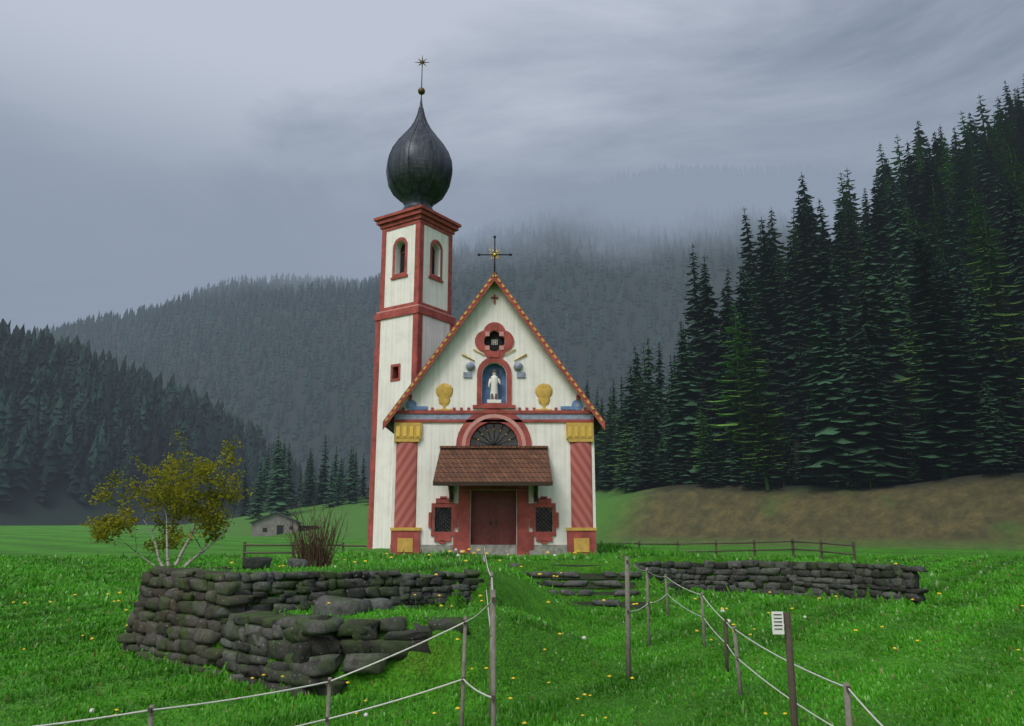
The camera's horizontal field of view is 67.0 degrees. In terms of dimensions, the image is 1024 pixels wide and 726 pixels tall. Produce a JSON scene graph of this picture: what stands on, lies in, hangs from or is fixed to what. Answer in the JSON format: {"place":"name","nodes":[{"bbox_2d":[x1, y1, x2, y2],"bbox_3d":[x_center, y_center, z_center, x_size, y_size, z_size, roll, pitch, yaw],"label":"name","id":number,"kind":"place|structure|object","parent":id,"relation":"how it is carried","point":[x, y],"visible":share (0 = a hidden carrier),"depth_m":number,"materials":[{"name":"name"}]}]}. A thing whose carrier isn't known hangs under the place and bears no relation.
{"place":"outdoors","nodes":[
{"label":"outdoors","id":0,"kind":"place"},
{"bbox_2d":[0,382,294,525],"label":"hill terrain","id":1,"kind":"structure","parent":0,"point":[24,508],"depth_m":344.27,"materials":[{"name":"plant"}]},
{"bbox_2d":[0,318,302,507],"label":"forest hill","id":2,"kind":"structure","parent":0,"point":[85,403],"depth_m":403.95,"materials":[{"name":"plant"}]},
{"bbox_2d":[55,175,877,494],"bbox_3d":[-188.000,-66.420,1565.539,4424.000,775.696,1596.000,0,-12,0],"label":"mountain terrain","id":3,"kind":"structure","parent":0,"point":[333,421],"depth_m":1160.71,"materials":[{"name":"plant"}]},
{"bbox_2d":[24,161,913,496],"bbox_3d":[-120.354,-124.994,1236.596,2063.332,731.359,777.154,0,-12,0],"label":"forest mountain","id":4,"kind":"structure","parent":0,"point":[322,291],"depth_m":1226.58,"materials":[{"name":"plant"}]},
{"bbox_2d":[0,525,1023,725],"bbox_3d":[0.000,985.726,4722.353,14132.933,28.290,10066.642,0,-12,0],"label":"ground","id":5,"kind":"structure","parent":0,"point":[63,540],"depth_m":13.38,"materials":[{"name":"green plant"}]},
{"bbox_2d":[35,545,495,725],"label":"rope fence","id":6,"kind":"object","parent":5,"relation":"on","point":[491,696],"visible":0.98,"depth_m":7.36,"materials":[{"name":"grey"}]},
{"bbox_2d":[242,542,366,560],"bbox_3d":[-12.557,12.359,49.999,10.103,1.547,0.223,-1,-12,6],"label":"rail fence","id":7,"kind":"object","parent":5,"relation":"on","point":[343,545],"visible":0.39,"depth_m":50.24,"materials":[{"name":"brown wood"}]},
{"bbox_2d":[367,55,604,555],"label":"church","id":8,"kind":"structure","parent":5,"relation":"on","point":[488,423],"depth_m":27.31,"materials":[{"name":"paint"}]},
{"bbox_2d":[12,548,1023,725],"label":"dandelions","id":9,"kind":"object","parent":5,"relation":"on","point":[91,710],"visible":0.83,"depth_m":12.72,"materials":[{"name":"yellow"}]},
{"bbox_2d":[600,539,794,556],"bbox_3d":[13.503,13.681,56.360,14.152,1.723,0.217,0,-12,0],"label":"rail fence","id":10,"kind":"object","parent":5,"relation":"on","point":[716,551],"visible":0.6,"depth_m":56.36,"materials":[{"name":"brown wood"}]},
{"bbox_2d":[771,611,798,725],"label":"notice post","id":11,"kind":"object","parent":5,"relation":"on","point":[780,625],"visible":1,"depth_m":6.75,"materials":[{"name":"brown"}]},
{"bbox_2d":[791,539,856,560],"bbox_3d":[21.001,12.810,52.480,0.165,1.624,8.231,1,-12,-7],"label":"rail fence","id":12,"kind":"object","parent":5,"relation":"on","point":[820,542],"visible":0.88,"depth_m":52.12,"materials":[{"name":"brown wood"}]},
{"bbox_2d":[0,0,1023,333],"label":"sky","id":13,"kind":"structure","parent":0,"point":[153,152],"materials":[{"name":"grey"}]},
{"bbox_2d":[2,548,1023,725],"bbox_3d":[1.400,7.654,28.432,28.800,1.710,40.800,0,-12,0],"label":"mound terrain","id":14,"kind":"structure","parent":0,"point":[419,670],"depth_m":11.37,"materials":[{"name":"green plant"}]},
{"bbox_2d":[79,429,253,566],"bbox_3d":[-6.848,2.768,15.274,2.901,2.768,2.534,8,-14,-33],"label":"birch sapling","id":15,"kind":"object","parent":14,"relation":"on","point":[173,494],"visible":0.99,"depth_m":15.17,"materials":[{"name":"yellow plant"}]},
{"bbox_2d":[284,498,348,566],"bbox_3d":[-4.752,4.199,18.763,1.545,1.804,1.214,4,-12,-17],"label":"bare shrub","id":16,"kind":"object","parent":14,"relation":"on","point":[315,553],"visible":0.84,"depth_m":18.59,"materials":[{"name":"brown plant"}]},
{"bbox_2d":[118,556,928,696],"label":"dry stone walls","id":17,"kind":"structure","parent":14,"relation":"on","point":[314,648],"depth_m":12.70,"materials":[{"name":"stone"}]},
{"bbox_2d":[528,565,645,607],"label":"stone steps","id":18,"kind":"object","parent":14,"relation":"on","point":[600,576],"visible":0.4,"depth_m":21.10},
{"bbox_2d":[625,556,882,725],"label":"rope fence","id":19,"kind":"object","parent":14,"relation":"on","point":[846,686],"visible":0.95,"depth_m":11.53,"materials":[{"name":"grey"}]},
{"bbox_2d":[75,349,1023,550],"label":"hillside","id":20,"kind":"structure","parent":0,"point":[974,510],"depth_m":91.84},
{"bbox_2d":[235,458,252,516],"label":"spruce","id":21,"kind":"object","parent":20,"relation":"on","point":[245,502],"visible":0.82,"depth_m":216.53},
{"bbox_2d":[246,460,266,518],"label":"spruce","id":22,"kind":"object","parent":20,"relation":"on","point":[256,509],"visible":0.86,"depth_m":179.99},
{"bbox_2d":[260,429,293,517],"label":"spruce","id":23,"kind":"object","parent":20,"relation":"on","point":[277,501],"visible":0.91,"depth_m":178.54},
{"bbox_2d":[249,512,317,536],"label":"hut","id":24,"kind":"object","parent":20,"relation":"on","point":[275,523],"depth_m":143.65,"materials":[{"name":"grey"}]},
{"bbox_2d":[314,435,333,503],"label":"spruce","id":25,"kind":"object","parent":20,"relation":"on","point":[321,489],"visible":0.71,"depth_m":205.59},
{"bbox_2d":[341,446,362,503],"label":"spruce","id":26,"kind":"object","parent":20,"relation":"on","point":[351,497],"visible":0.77,"depth_m":196.50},
{"bbox_2d":[594,398,618,463],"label":"spruce","id":27,"kind":"object","parent":20,"relation":"on","point":[606,427],"visible":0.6,"depth_m":139.32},
{"bbox_2d":[596,431,618,490],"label":"spruce","id":28,"kind":"object","parent":20,"relation":"on","point":[607,481],"visible":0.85,"depth_m":128.50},
{"bbox_2d":[609,424,637,492],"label":"spruce","id":29,"kind":"object","parent":20,"relation":"on","point":[626,460],"visible":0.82,"depth_m":120.99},
{"bbox_2d":[618,425,642,490],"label":"spruce","id":30,"kind":"object","parent":20,"relation":"on","point":[630,476],"visible":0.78,"depth_m":119.37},
{"bbox_2d":[607,366,659,473],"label":"spruce","id":31,"kind":"object","parent":20,"relation":"on","point":[631,416],"visible":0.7,"depth_m":129.00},
{"bbox_2d":[627,345,653,435],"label":"spruce","id":32,"kind":"object","parent":20,"relation":"on","point":[636,373],"visible":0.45,"depth_m":136.42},
{"bbox_2d":[629,421,660,489],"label":"spruce","id":33,"kind":"object","parent":20,"relation":"on","point":[645,469],"visible":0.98,"depth_m":113.87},
{"bbox_2d":[641,340,665,436],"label":"spruce","id":34,"kind":"object","parent":20,"relation":"on","point":[649,377],"visible":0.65,"depth_m":141.13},
{"bbox_2d":[646,341,670,449],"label":"spruce","id":35,"kind":"object","parent":20,"relation":"on","point":[660,382],"visible":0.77,"depth_m":133.75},
{"bbox_2d":[656,429,679,485],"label":"spruce","id":36,"kind":"object","parent":20,"relation":"on","point":[669,454],"visible":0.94,"depth_m":110.60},
{"bbox_2d":[660,353,680,474],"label":"spruce","id":37,"kind":"object","parent":20,"relation":"on","point":[672,405],"visible":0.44,"depth_m":118.97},
{"bbox_2d":[651,324,725,483],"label":"spruce","id":38,"kind":"object","parent":20,"relation":"on","point":[684,411],"visible":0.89,"depth_m":111.81,"materials":[{"name":"plant"}]},
{"bbox_2d":[673,424,704,483],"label":"spruce","id":39,"kind":"object","parent":20,"relation":"on","point":[689,459],"visible":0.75,"depth_m":109.16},
{"bbox_2d":[682,242,709,412],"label":"spruce","id":40,"kind":"object","parent":20,"relation":"on","point":[693,313],"visible":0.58,"depth_m":141.15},
{"bbox_2d":[692,407,720,484],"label":"spruce","id":41,"kind":"object","parent":20,"relation":"on","point":[703,445],"visible":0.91,"depth_m":106.17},
{"bbox_2d":[689,267,727,431],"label":"spruce","id":42,"kind":"object","parent":20,"relation":"on","point":[708,350],"visible":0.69,"depth_m":129.02,"materials":[{"name":"plant"}]},
{"bbox_2d":[694,429,727,485],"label":"spruce","id":43,"kind":"object","parent":20,"relation":"on","point":[712,473],"visible":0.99,"depth_m":104.38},
{"bbox_2d":[691,333,760,483],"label":"spruce","id":44,"kind":"object","parent":20,"relation":"on","point":[722,448],"visible":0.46,"depth_m":108.91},
{"bbox_2d":[722,426,746,483],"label":"spruce","id":45,"kind":"object","parent":20,"relation":"on","point":[733,472],"visible":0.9,"depth_m":103.49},
{"bbox_2d":[706,289,766,482],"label":"spruce","id":46,"kind":"object","parent":20,"relation":"on","point":[726,311],"visible":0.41,"depth_m":115.03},
{"bbox_2d":[706,302,782,483],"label":"spruce","id":47,"kind":"object","parent":20,"relation":"on","point":[740,363],"visible":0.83,"depth_m":106.20,"materials":[{"name":"plant"}]},
{"bbox_2d":[737,208,762,301],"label":"spruce","id":48,"kind":"object","parent":20,"relation":"on","point":[746,249],"visible":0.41,"depth_m":163.16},
{"bbox_2d":[738,432,764,488],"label":"spruce","id":49,"kind":"object","parent":20,"relation":"on","point":[751,478],"visible":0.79,"depth_m":100.44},
{"bbox_2d":[726,270,787,429],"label":"spruce","id":50,"kind":"object","parent":20,"relation":"on","point":[744,306],"visible":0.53,"depth_m":117.52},
{"bbox_2d":[738,409,785,490],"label":"spruce","id":51,"kind":"object","parent":20,"relation":"on","point":[763,461],"visible":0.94,"depth_m":99.60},
{"bbox_2d":[732,324,792,483],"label":"spruce","id":52,"kind":"object","parent":20,"relation":"on","point":[751,394],"visible":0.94,"depth_m":101.75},
{"bbox_2d":[755,408,789,487],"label":"spruce","id":53,"kind":"object","parent":20,"relation":"on","point":[773,479],"visible":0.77,"depth_m":99.67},
{"bbox_2d":[764,210,789,291],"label":"spruce","id":54,"kind":"object","parent":20,"relation":"on","point":[774,234],"visible":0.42,"depth_m":169.72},
{"bbox_2d":[754,232,800,408],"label":"spruce","id":55,"kind":"object","parent":20,"relation":"on","point":[774,297],"visible":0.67,"depth_m":133.37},
{"bbox_2d":[748,217,806,362],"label":"spruce","id":56,"kind":"object","parent":20,"relation":"on","point":[763,285],"visible":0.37,"depth_m":138.81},
{"bbox_2d":[774,207,805,307],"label":"spruce","id":57,"kind":"object","parent":20,"relation":"on","point":[793,235],"visible":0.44,"depth_m":157.21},
{"bbox_2d":[778,413,802,485],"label":"spruce","id":58,"kind":"object","parent":20,"relation":"on","point":[791,464],"visible":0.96,"depth_m":99.54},
{"bbox_2d":[774,262,811,430],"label":"spruce","id":59,"kind":"object","parent":20,"relation":"on","point":[790,337],"visible":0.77,"depth_m":123.05,"materials":[{"name":"plant"}]},
{"bbox_2d":[783,235,810,370],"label":"spruce","id":60,"kind":"object","parent":20,"relation":"on","point":[791,269],"visible":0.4,"depth_m":145.73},
{"bbox_2d":[786,207,814,362],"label":"spruce","id":61,"kind":"object","parent":20,"relation":"on","point":[802,293],"visible":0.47,"depth_m":139.87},
{"bbox_2d":[787,211,836,376],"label":"spruce","id":62,"kind":"object","parent":20,"relation":"on","point":[805,311],"visible":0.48,"depth_m":133.77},
{"bbox_2d":[797,199,831,305],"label":"spruce","id":63,"kind":"object","parent":20,"relation":"on","point":[808,218],"visible":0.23,"depth_m":145.74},
{"bbox_2d":[800,404,830,485],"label":"spruce","id":64,"kind":"object","parent":20,"relation":"on","point":[810,428],"visible":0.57,"depth_m":100.10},
{"bbox_2d":[794,364,854,485],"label":"spruce","id":65,"kind":"object","parent":20,"relation":"on","point":[805,447],"visible":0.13,"depth_m":101.05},
{"bbox_2d":[816,201,834,271],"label":"spruce","id":66,"kind":"object","parent":20,"relation":"on","point":[825,233],"visible":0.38,"depth_m":160.75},
{"bbox_2d":[794,235,862,418],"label":"spruce","id":67,"kind":"object","parent":20,"relation":"on","point":[825,300],"visible":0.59,"depth_m":117.34,"materials":[{"name":"plant"}]},
{"bbox_2d":[796,304,870,488],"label":"spruce","id":68,"kind":"object","parent":20,"relation":"on","point":[826,411],"visible":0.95,"depth_m":97.14,"materials":[{"name":"plant"}]},
{"bbox_2d":[827,201,856,281],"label":"spruce","id":69,"kind":"object","parent":20,"relation":"on","point":[835,229],"visible":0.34,"depth_m":158.76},
{"bbox_2d":[827,244,861,393],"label":"spruce","id":70,"kind":"object","parent":20,"relation":"on","point":[841,306],"visible":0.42,"depth_m":123.91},
{"bbox_2d":[826,413,867,487],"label":"spruce","id":71,"kind":"object","parent":20,"relation":"on","point":[843,480],"visible":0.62,"depth_m":94.58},
{"bbox_2d":[833,311,862,444],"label":"spruce","id":72,"kind":"object","parent":20,"relation":"on","point":[845,354],"visible":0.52,"depth_m":109.96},
{"bbox_2d":[834,219,863,338],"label":"spruce","id":73,"kind":"object","parent":20,"relation":"on","point":[843,270],"visible":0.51,"depth_m":133.55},
{"bbox_2d":[834,170,866,259],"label":"spruce","id":74,"kind":"object","parent":20,"relation":"on","point":[854,217],"visible":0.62,"depth_m":184.91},
{"bbox_2d":[842,210,865,315],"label":"spruce","id":75,"kind":"object","parent":20,"relation":"on","point":[849,237],"visible":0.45,"depth_m":148.76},
{"bbox_2d":[831,330,910,486],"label":"spruce","id":76,"kind":"object","parent":20,"relation":"on","point":[870,432],"visible":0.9,"depth_m":94.54,"materials":[{"name":"plant"}]},
{"bbox_2d":[844,222,917,438],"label":"spruce","id":77,"kind":"object","parent":20,"relation":"on","point":[891,343],"visible":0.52,"depth_m":108.42,"materials":[{"name":"plant"}]},
{"bbox_2d":[844,279,917,476],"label":"spruce","id":78,"kind":"object","parent":20,"relation":"on","point":[866,323],"visible":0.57,"depth_m":104.05,"materials":[{"name":"plant"}]},
{"bbox_2d":[862,188,901,314],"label":"spruce","id":79,"kind":"object","parent":20,"relation":"on","point":[882,244],"visible":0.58,"depth_m":146.54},
{"bbox_2d":[857,251,919,438],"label":"spruce","id":80,"kind":"object","parent":20,"relation":"on","point":[887,329],"visible":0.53,"depth_m":107.49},
{"bbox_2d":[876,362,908,485],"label":"spruce","id":81,"kind":"object","parent":20,"relation":"on","point":[887,418],"visible":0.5,"depth_m":95.90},
{"bbox_2d":[883,176,917,347],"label":"spruce","id":82,"kind":"object","parent":20,"relation":"on","point":[901,251],"visible":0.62,"depth_m":136.32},
{"bbox_2d":[881,248,921,411],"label":"spruce","id":83,"kind":"object","parent":20,"relation":"on","point":[894,293],"visible":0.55,"depth_m":116.53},
{"bbox_2d":[889,404,924,484],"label":"spruce","id":84,"kind":"object","parent":20,"relation":"on","point":[902,453],"visible":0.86,"depth_m":93.81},
{"bbox_2d":[899,317,926,419],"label":"spruce","id":85,"kind":"object","parent":20,"relation":"on","point":[914,368],"visible":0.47,"depth_m":107.38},
{"bbox_2d":[901,143,925,227],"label":"spruce","id":86,"kind":"object","parent":20,"relation":"on","point":[913,198],"visible":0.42,"depth_m":172.41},
{"bbox_2d":[902,234,930,398],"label":"spruce","id":87,"kind":"object","parent":20,"relation":"on","point":[911,287],"visible":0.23,"depth_m":117.24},
{"bbox_2d":[908,407,940,481],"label":"spruce","id":88,"kind":"object","parent":20,"relation":"on","point":[924,470],"visible":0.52,"depth_m":92.09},
{"bbox_2d":[915,156,947,257],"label":"spruce","id":89,"kind":"object","parent":20,"relation":"on","point":[925,208],"visible":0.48,"depth_m":155.56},
{"bbox_2d":[917,180,951,267],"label":"spruce","id":90,"kind":"object","parent":20,"relation":"on","point":[937,216],"visible":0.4,"depth_m":137.42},
{"bbox_2d":[907,219,961,349],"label":"spruce","id":91,"kind":"object","parent":20,"relation":"on","point":[931,247],"visible":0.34,"depth_m":125.88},
{"bbox_2d":[903,267,979,478],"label":"spruce","id":92,"kind":"object","parent":20,"relation":"on","point":[943,428],"visible":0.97,"depth_m":90.87,"materials":[{"name":"plant"}]},
{"bbox_2d":[902,225,994,476],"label":"spruce","id":93,"kind":"object","parent":20,"relation":"on","point":[956,370],"visible":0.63,"depth_m":92.92,"materials":[{"name":"plant"}]},
{"bbox_2d":[917,256,983,449],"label":"spruce","id":94,"kind":"object","parent":20,"relation":"on","point":[940,276],"visible":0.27,"depth_m":101.53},
{"bbox_2d":[938,137,967,230],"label":"spruce","id":95,"kind":"object","parent":20,"relation":"on","point":[947,177],"visible":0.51,"depth_m":173.50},
{"bbox_2d":[936,399,974,477],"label":"spruce","id":96,"kind":"object","parent":20,"relation":"on","point":[952,468],"visible":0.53,"depth_m":89.08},
{"bbox_2d":[939,204,977,297],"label":"spruce","id":97,"kind":"object","parent":20,"relation":"on","point":[951,249],"visible":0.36,"depth_m":130.68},
{"bbox_2d":[940,253,979,449],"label":"spruce","id":98,"kind":"object","parent":20,"relation":"on","point":[962,328],"visible":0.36,"depth_m":103.03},
{"bbox_2d":[943,146,981,262],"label":"spruce","id":99,"kind":"object","parent":20,"relation":"on","point":[962,177],"visible":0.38,"depth_m":153.48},
{"bbox_2d":[950,173,995,276],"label":"spruce","id":100,"kind":"object","parent":20,"relation":"on","point":[959,204],"visible":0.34,"depth_m":143.08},
{"bbox_2d":[952,247,994,354],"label":"spruce","id":101,"kind":"object","parent":20,"relation":"on","point":[958,281],"visible":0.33,"depth_m":118.32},
{"bbox_2d":[961,267,997,366],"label":"spruce","id":102,"kind":"object","parent":20,"relation":"on","point":[970,299],"visible":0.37,"depth_m":106.85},
{"bbox_2d":[959,176,1003,323],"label":"spruce","id":103,"kind":"object","parent":20,"relation":"on","point":[969,196],"visible":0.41,"depth_m":132.95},
{"bbox_2d":[973,94,995,152],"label":"spruce","id":104,"kind":"object","parent":20,"relation":"on","point":[982,128],"visible":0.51,"depth_m":208.23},
{"bbox_2d":[970,128,1003,241],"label":"spruce","id":105,"kind":"object","parent":20,"relation":"on","point":[983,175],"visible":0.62,"depth_m":165.76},
{"bbox_2d":[958,285,1023,472],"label":"spruce","id":106,"kind":"object","parent":20,"relation":"on","point":[992,370],"visible":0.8,"depth_m":92.01,"materials":[{"name":"plant"}]},
{"bbox_2d":[960,189,1023,365],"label":"spruce","id":107,"kind":"object","parent":20,"relation":"on","point":[978,244],"visible":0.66,"depth_m":120.02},
{"bbox_2d":[964,223,1023,448],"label":"spruce","id":108,"kind":"object","parent":20,"relation":"on","point":[1009,346],"visible":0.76,"depth_m":96.83,"materials":[{"name":"plant"}]},
{"bbox_2d":[973,377,1015,474],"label":"spruce","id":109,"kind":"object","parent":20,"relation":"on","point":[994,451],"visible":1,"depth_m":85.67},
{"bbox_2d":[982,113,1015,194],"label":"spruce","id":110,"kind":"object","parent":20,"relation":"on","point":[998,153],"visible":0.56,"depth_m":181.06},
{"bbox_2d":[992,173,1018,281],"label":"spruce","id":111,"kind":"object","parent":20,"relation":"on","point":[1003,213],"visible":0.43,"depth_m":135.12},
{"bbox_2d":[989,98,1021,170],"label":"spruce","id":112,"kind":"object","parent":20,"relation":"on","point":[1005,134],"visible":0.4,"depth_m":197.28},
{"bbox_2d":[991,179,1023,363],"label":"spruce","id":113,"kind":"object","parent":20,"relation":"on","point":[1013,245],"visible":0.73,"depth_m":117.03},
{"bbox_2d":[996,401,1023,472],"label":"spruce","id":114,"kind":"object","parent":20,"relation":"on","point":[1006,435],"visible":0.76,"depth_m":86.97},
{"bbox_2d":[1002,284,1023,391],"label":"spruce","id":115,"kind":"object","parent":20,"relation":"on","point":[1013,354],"visible":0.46,"depth_m":110.53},
{"bbox_2d":[1003,146,1023,234],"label":"spruce","id":116,"kind":"object","parent":20,"relation":"on","point":[1020,189],"visible":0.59,"depth_m":142.37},
{"bbox_2d":[1003,124,1023,200],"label":"spruce","id":117,"kind":"object","parent":20,"relation":"on","point":[1015,142],"visible":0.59,"depth_m":169.77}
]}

